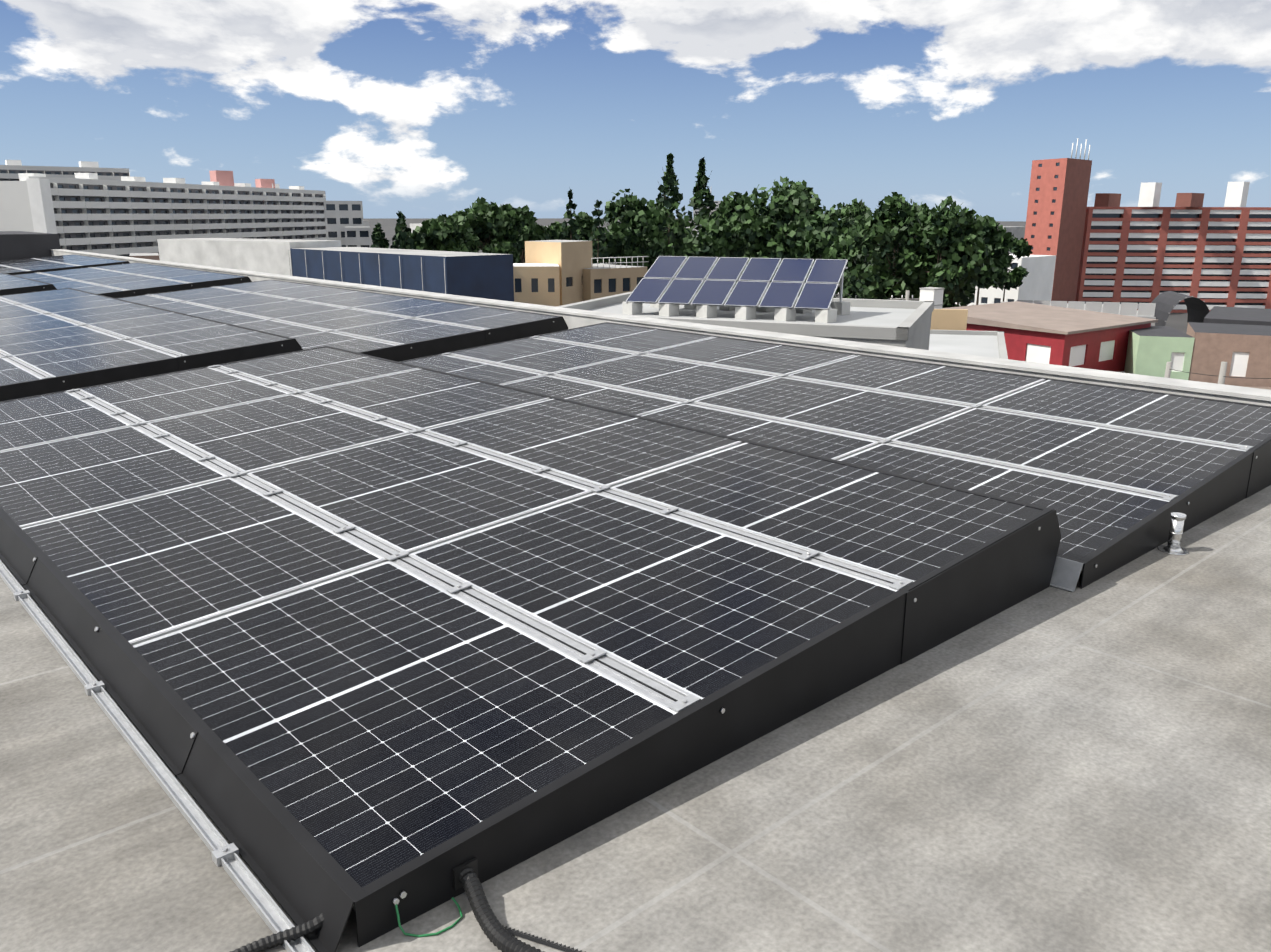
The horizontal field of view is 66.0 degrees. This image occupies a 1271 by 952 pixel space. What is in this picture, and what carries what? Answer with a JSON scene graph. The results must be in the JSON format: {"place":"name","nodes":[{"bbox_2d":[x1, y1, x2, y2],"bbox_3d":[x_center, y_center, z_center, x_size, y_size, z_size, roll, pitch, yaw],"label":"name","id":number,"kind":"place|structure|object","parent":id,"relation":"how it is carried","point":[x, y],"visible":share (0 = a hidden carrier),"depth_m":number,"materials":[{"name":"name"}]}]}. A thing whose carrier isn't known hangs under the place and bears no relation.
{"place":"outdoors","nodes":[
{"label":"outdoors","id":0,"kind":"place"},
{"bbox_2d":[0,231,59,260],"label":"rooftop structure","id":1,"kind":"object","parent":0,"point":[15,245],"depth_m":33.77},
{"bbox_2d":[157,238,513,301],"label":"sheeted building","id":2,"kind":"structure","parent":0,"point":[482,275],"depth_m":75.37,"materials":[{"name":"blue metal"}]},
{"bbox_2d":[0,485,1270,951],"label":"roof slab","id":3,"kind":"structure","parent":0,"point":[1078,769],"depth_m":2.91,"materials":[{"name":"grey concrete"}]},
{"bbox_2d":[0,272,55,294],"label":"solar panel array","id":4,"kind":"object","parent":3,"relation":"on","point":[11,284],"visible":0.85,"depth_m":18.51,"materials":[{"name":"blue glass"}]},
{"bbox_2d":[0,254,128,274],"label":"solar panel array","id":5,"kind":"object","parent":3,"relation":"on","point":[39,264],"visible":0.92,"depth_m":27.42,"materials":[{"name":"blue glass"}]},
{"bbox_2d":[14,262,251,297],"bbox_3d":[-12.174,-4.513,22.520,3.761,0.398,7.723,-13,20,-40],"label":"solar panel array","id":6,"kind":"object","parent":3,"relation":"on","point":[124,280],"visible":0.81,"depth_m":21.60,"materials":[{"name":"blue glass"}]},
{"bbox_2d":[0,288,302,401],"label":"solar panel array","id":7,"kind":"object","parent":3,"relation":"on","point":[57,340],"visible":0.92,"depth_m":11.01,"materials":[{"name":"black glass"}]},
{"bbox_2d":[0,560,314,951],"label":"base rail","id":8,"kind":"object","parent":3,"relation":"on","point":[226,857],"visible":1,"depth_m":3.04,"materials":[{"name":"metal"}]},
{"bbox_2d":[117,279,567,361],"bbox_3d":[-5.533,-2.579,15.436,3.761,0.398,9.651,-13,20,-40],"label":"solar panel array","id":9,"kind":"object","parent":3,"relation":"on","point":[397,328],"visible":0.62,"depth_m":13.94,"materials":[{"name":"blue glass"}]},
{"bbox_2d":[229,858,545,951],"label":"cable conduits","id":10,"kind":"object","parent":3,"relation":"on","point":[496,933],"visible":0.94,"depth_m":2.41,"materials":[{"name":"black plastic"}]},
{"bbox_2d":[0,346,1060,951],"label":"solar panel array","id":11,"kind":"object","parent":3,"relation":"on","point":[364,636],"visible":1,"depth_m":4.10,"materials":[{"name":"black glass"}]},
{"bbox_2d":[392,897,462,936],"bbox_3d":[-0.517,1.093,2.460,0.168,0.088,0.088,-9,18,-31],"label":"earth wire","id":12,"kind":"object","parent":11,"relation":"attached to","point":[396,900],"visible":0.94,"depth_m":2.43,"materials":[{"name":"green"}]},
{"bbox_2d":[502,924,585,951],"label":"cable conduit","id":13,"kind":"object","parent":3,"relation":"on","point":[539,940],"visible":0.85,"depth_m":2.42,"materials":[{"name":"black plastic"}]},
{"bbox_2d":[50,249,1270,405],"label":"parapet wall","id":14,"kind":"structure","parent":3,"relation":"on","point":[575,318],"depth_m":10.35,"materials":[{"name":"concrete"}]},
{"bbox_2d":[400,322,1270,591],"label":"solar panel array","id":15,"kind":"object","parent":3,"relation":"on","point":[1115,477],"visible":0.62,"depth_m":7.23,"materials":[{"name":"black glass"}]},
{"bbox_2d":[1157,512,1188,554],"bbox_3d":[2.887,0.302,5.224,0.150,0.205,0.150,-13,20,-40],"label":"roof vent pipe","id":16,"kind":"object","parent":3,"relation":"on","point":[1172,546],"visible":1,"depth_m":5.21,"materials":[{"name":"silver metal"}]},
{"bbox_2d":[0,0,1270,220],"label":"sky","id":17,"kind":"structure","parent":0,"point":[414,108],"materials":[{"name":"blue"}]},
{"bbox_2d":[693,192,720,236],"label":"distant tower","id":18,"kind":"structure","parent":0,"point":[697,209],"depth_m":626.25,"materials":[{"name":"grey concrete"}]},
{"bbox_2d":[363,218,1187,333],"bbox_3d":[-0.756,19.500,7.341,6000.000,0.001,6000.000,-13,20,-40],"label":"ground","id":19,"kind":"structure","parent":0,"point":[1177,321],"depth_m":1672.66,"materials":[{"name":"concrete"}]},
{"bbox_2d":[0,160,129,180],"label":"apartment slab","id":20,"kind":"structure","parent":19,"relation":"on","point":[10,170],"depth_m":277.24,"materials":[{"name":"grey concrete"}]},
{"bbox_2d":[129,253,159,259],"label":"sheds","id":21,"kind":"object","parent":19,"relation":"on","point":[153,256],"visible":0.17,"depth_m":114.40,"materials":[{"name":"white metal"}]},
{"bbox_2d":[0,170,326,258],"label":"apartment slab","id":22,"kind":"structure","parent":19,"relation":"on","point":[93,213],"depth_m":245.91,"materials":[{"name":"grey"}]},
{"bbox_2d":[324,201,370,247],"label":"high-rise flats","id":23,"kind":"structure","parent":19,"relation":"on","point":[344,222],"depth_m":213.37,"materials":[{"name":"white concrete"}]},
{"bbox_2d":[370,222,388,247],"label":"conifer tree","id":24,"kind":"object","parent":19,"relation":"on","point":[379,240],"visible":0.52,"depth_m":126.71,"materials":[{"name":"green plant"}]},
{"bbox_2d":[390,211,415,249],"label":"conifer tree","id":25,"kind":"object","parent":19,"relation":"on","point":[402,238],"visible":0.56,"depth_m":127.22,"materials":[{"name":"green plant"}]},
{"bbox_2d":[410,213,472,251],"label":"broad tree","id":26,"kind":"object","parent":19,"relation":"on","point":[433,234],"visible":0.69,"depth_m":131.45,"materials":[{"name":"green plant"}]},
{"bbox_2d":[444,210,479,252],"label":"broad tree","id":27,"kind":"object","parent":19,"relation":"on","point":[455,215],"visible":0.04,"depth_m":198.98,"materials":[{"name":"green plant"}]},
{"bbox_2d":[457,196,524,262],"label":"broad tree","id":28,"kind":"object","parent":19,"relation":"on","point":[494,231],"visible":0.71,"depth_m":141.59,"materials":[{"name":"green plant"}]},
{"bbox_2d":[480,204,519,262],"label":"broad tree","id":29,"kind":"object","parent":19,"relation":"on","point":[507,207],"visible":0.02,"depth_m":190.68,"materials":[{"name":"green plant"}]},
{"bbox_2d":[507,205,552,262],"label":"broad tree","id":30,"kind":"object","parent":19,"relation":"on","point":[532,229],"visible":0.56,"depth_m":171.29,"materials":[{"name":"green plant"}]},
{"bbox_2d":[541,221,567,239],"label":"broad tree","id":31,"kind":"object","parent":19,"relation":"on","point":[555,230],"visible":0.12,"depth_m":177.31,"materials":[{"name":"green plant"}]},
{"bbox_2d":[560,189,579,239],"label":"conifer tree","id":32,"kind":"object","parent":19,"relation":"on","point":[571,222],"visible":0.38,"depth_m":163.72,"materials":[{"name":"green plant"}]},
{"bbox_2d":[566,211,594,240],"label":"broad tree","id":33,"kind":"object","parent":19,"relation":"on","point":[585,222],"visible":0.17,"depth_m":192.59,"materials":[{"name":"green plant"}]},
{"bbox_2d":[513,240,648,306],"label":"cream building group","id":34,"kind":"object","parent":19,"relation":"on","point":[555,273],"visible":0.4,"depth_m":99.70,"materials":[{"name":"beige concrete"}]},
{"bbox_2d":[589,200,612,263],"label":"conifer tree","id":35,"kind":"object","parent":19,"relation":"on","point":[599,233],"visible":0.52,"depth_m":159.86,"materials":[{"name":"green plant"}]},
{"bbox_2d":[582,188,674,270],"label":"broad tree","id":36,"kind":"object","parent":19,"relation":"on","point":[625,234],"visible":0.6,"depth_m":167.06,"materials":[{"name":"green plant"}]},
{"bbox_2d":[632,206,691,280],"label":"broad tree","id":37,"kind":"object","parent":19,"relation":"on","point":[673,217],"visible":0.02,"depth_m":219.77,"materials":[{"name":"green plant"}]},
{"bbox_2d":[655,153,687,291],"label":"poplar tree","id":38,"kind":"object","parent":19,"relation":"on","point":[667,187],"visible":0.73,"depth_m":205.63,"materials":[{"name":"green plant"}]},
{"bbox_2d":[364,221,1024,239],"bbox_3d":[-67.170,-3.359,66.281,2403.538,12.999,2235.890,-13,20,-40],"label":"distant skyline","id":39,"kind":"structure","parent":19,"relation":"on","point":[1018,232],"depth_m":682.80,"materials":[{"name":"grey concrete"}]},
{"bbox_2d":[681,157,716,291],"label":"poplar tree","id":40,"kind":"object","parent":19,"relation":"on","point":[698,197],"visible":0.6,"depth_m":202.81,"materials":[{"name":"green plant"}]},
{"bbox_2d":[681,217,747,275],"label":"broad tree","id":41,"kind":"object","parent":19,"relation":"on","point":[720,238],"visible":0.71,"depth_m":152.56,"materials":[{"name":"green plant"}]},
{"bbox_2d":[698,191,774,287],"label":"broad tree","id":42,"kind":"object","parent":19,"relation":"on","point":[726,209],"visible":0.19,"depth_m":180.24,"materials":[{"name":"green plant"}]},
{"bbox_2d":[734,176,829,293],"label":"broad tree","id":43,"kind":"object","parent":19,"relation":"on","point":[765,234],"visible":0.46,"depth_m":172.23,"materials":[{"name":"green plant"}]},
{"bbox_2d":[770,194,835,296],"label":"broad tree","id":44,"kind":"object","parent":19,"relation":"on","point":[818,208],"visible":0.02,"depth_m":209.48,"materials":[{"name":"green plant"}]},
{"bbox_2d":[792,202,861,297],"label":"broad tree","id":45,"kind":"object","parent":19,"relation":"on","point":[814,231],"visible":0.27,"depth_m":141.65,"materials":[{"name":"green plant"}]},
{"bbox_2d":[836,198,871,220],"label":"broad tree","id":46,"kind":"object","parent":19,"relation":"on","point":[855,207],"visible":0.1,"depth_m":187.10,"materials":[{"name":"green plant"}]},
{"bbox_2d":[823,215,901,298],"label":"broad tree","id":47,"kind":"object","parent":19,"relation":"on","point":[844,247],"visible":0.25,"depth_m":112.36,"materials":[{"name":"green plant"}]},
{"bbox_2d":[843,192,934,300],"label":"broad tree","id":48,"kind":"object","parent":19,"relation":"on","point":[876,280],"visible":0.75,"depth_m":97.13,"materials":[{"name":"green plant"}]},
{"bbox_2d":[885,202,937,283],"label":"broad tree","id":49,"kind":"object","parent":19,"relation":"on","point":[925,210],"visible":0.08,"depth_m":129.78,"materials":[{"name":"green plant"}]},
{"bbox_2d":[901,196,989,307],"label":"broad tree","id":50,"kind":"object","parent":19,"relation":"on","point":[950,238],"visible":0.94,"depth_m":91.64,"materials":[{"name":"green plant"}]},
{"bbox_2d":[956,210,998,306],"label":"broad tree","id":51,"kind":"object","parent":19,"relation":"on","point":[987,274],"visible":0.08,"depth_m":118.60,"materials":[{"name":"green plant"}]},
{"bbox_2d":[974,215,1014,304],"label":"broad tree","id":52,"kind":"object","parent":19,"relation":"on","point":[999,241],"visible":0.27,"depth_m":137.22,"materials":[{"name":"green plant"}]},
{"bbox_2d":[992,237,1032,301],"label":"broad tree","id":53,"kind":"object","parent":19,"relation":"on","point":[1014,277],"visible":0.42,"depth_m":146.05,"materials":[{"name":"green plant"}]},
{"bbox_2d":[1024,138,1270,312],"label":"pink apartment block","id":54,"kind":"structure","parent":19,"relation":"on","point":[1108,248],"depth_m":211.72,"materials":[{"name":"brick"}]},
{"bbox_2d":[1122,371,1270,389],"bbox_3d":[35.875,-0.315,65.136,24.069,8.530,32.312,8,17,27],"label":"parking lot pavement","id":55,"kind":"structure","parent":19,"relation":"on","point":[1268,388],"depth_m":71.94,"materials":[{"name":"grey asphalt"}]},
{"bbox_2d":[1164,362,1171,377],"bbox_3d":[23.069,-2.088,43.031,0.314,5.874,0.314,7,17,24],"label":"vent pipe","id":56,"kind":"object","parent":55,"relation":"on","point":[1168,370],"visible":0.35,"depth_m":42.28,"materials":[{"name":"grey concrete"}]},
{"bbox_2d":[1218,362,1227,383],"bbox_3d":[22.765,-1.723,38.535,0.314,5.564,0.314,7,17,24],"label":"vent pipe","id":57,"kind":"object","parent":55,"relation":"on","point":[1222,373],"visible":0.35,"depth_m":37.85,"materials":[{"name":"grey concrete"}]},
{"bbox_2d":[1124,322,1270,386],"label":"green and brick shops","id":58,"kind":"object","parent":19,"relation":"on","point":[1206,349],"visible":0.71,"depth_m":74.27,"materials":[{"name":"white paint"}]},
{"bbox_2d":[557,291,1007,358],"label":"neighbour roof","id":59,"kind":"structure","parent":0,"point":[925,325],"depth_m":30.62,"materials":[{"name":"grey concrete"}]},
{"bbox_2d":[623,256,850,322],"bbox_3d":[3.174,-5.869,30.376,6.593,1.659,3.186,6,16,20],"label":"solar panel array","id":60,"kind":"object","parent":59,"relation":"on","point":[743,299],"visible":1,"depth_m":30.16,"materials":[{"name":"blue"}]},
{"bbox_2d":[890,290,919,299],"bbox_3d":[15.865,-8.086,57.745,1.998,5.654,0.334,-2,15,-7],"label":"roof vents","id":61,"kind":"object","parent":59,"relation":"on","point":[906,296],"visible":0.29,"depth_m":57.10,"materials":[{"name":"white metal"}]},
{"bbox_2d":[919,287,944,308],"bbox_3d":[16.946,-9.798,56.136,1.100,1.970,1.000,-13,20,-40],"label":"rooftop cooling unit","id":62,"kind":"object","parent":59,"relation":"on","point":[935,294],"visible":0.4,"depth_m":55.69,"materials":[{"name":"white paint"}]},
{"bbox_2d":[955,254,1055,305],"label":"white office building","id":63,"kind":"structure","parent":0,"point":[1037,281],"depth_m":155.00,"materials":[{"name":"paint"}]},
{"bbox_2d":[942,301,1157,372],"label":"red building","id":64,"kind":"structure","parent":0,"point":[1055,335],"depth_m":76.77,"materials":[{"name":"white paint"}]},
{"bbox_2d":[839,285,1270,378],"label":"overhead wires","id":65,"kind":"object","parent":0,"point":[1181,371],"visible":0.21,"depth_m":38.52,"materials":[{"name":"black"}]},
{"bbox_2d":[1000,300,1270,325],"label":"building","id":66,"kind":"structure","parent":0,"point":[1238,315],"depth_m":95.00,"materials":[{"name":"concrete"}]},
{"bbox_2d":[1151,291,1209,325],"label":"arched canopy","id":67,"kind":"object","parent":66,"relation":"on","point":[1167,302],"visible":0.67,"depth_m":108.63,"materials":[{"name":"grey metal"}]}
]}

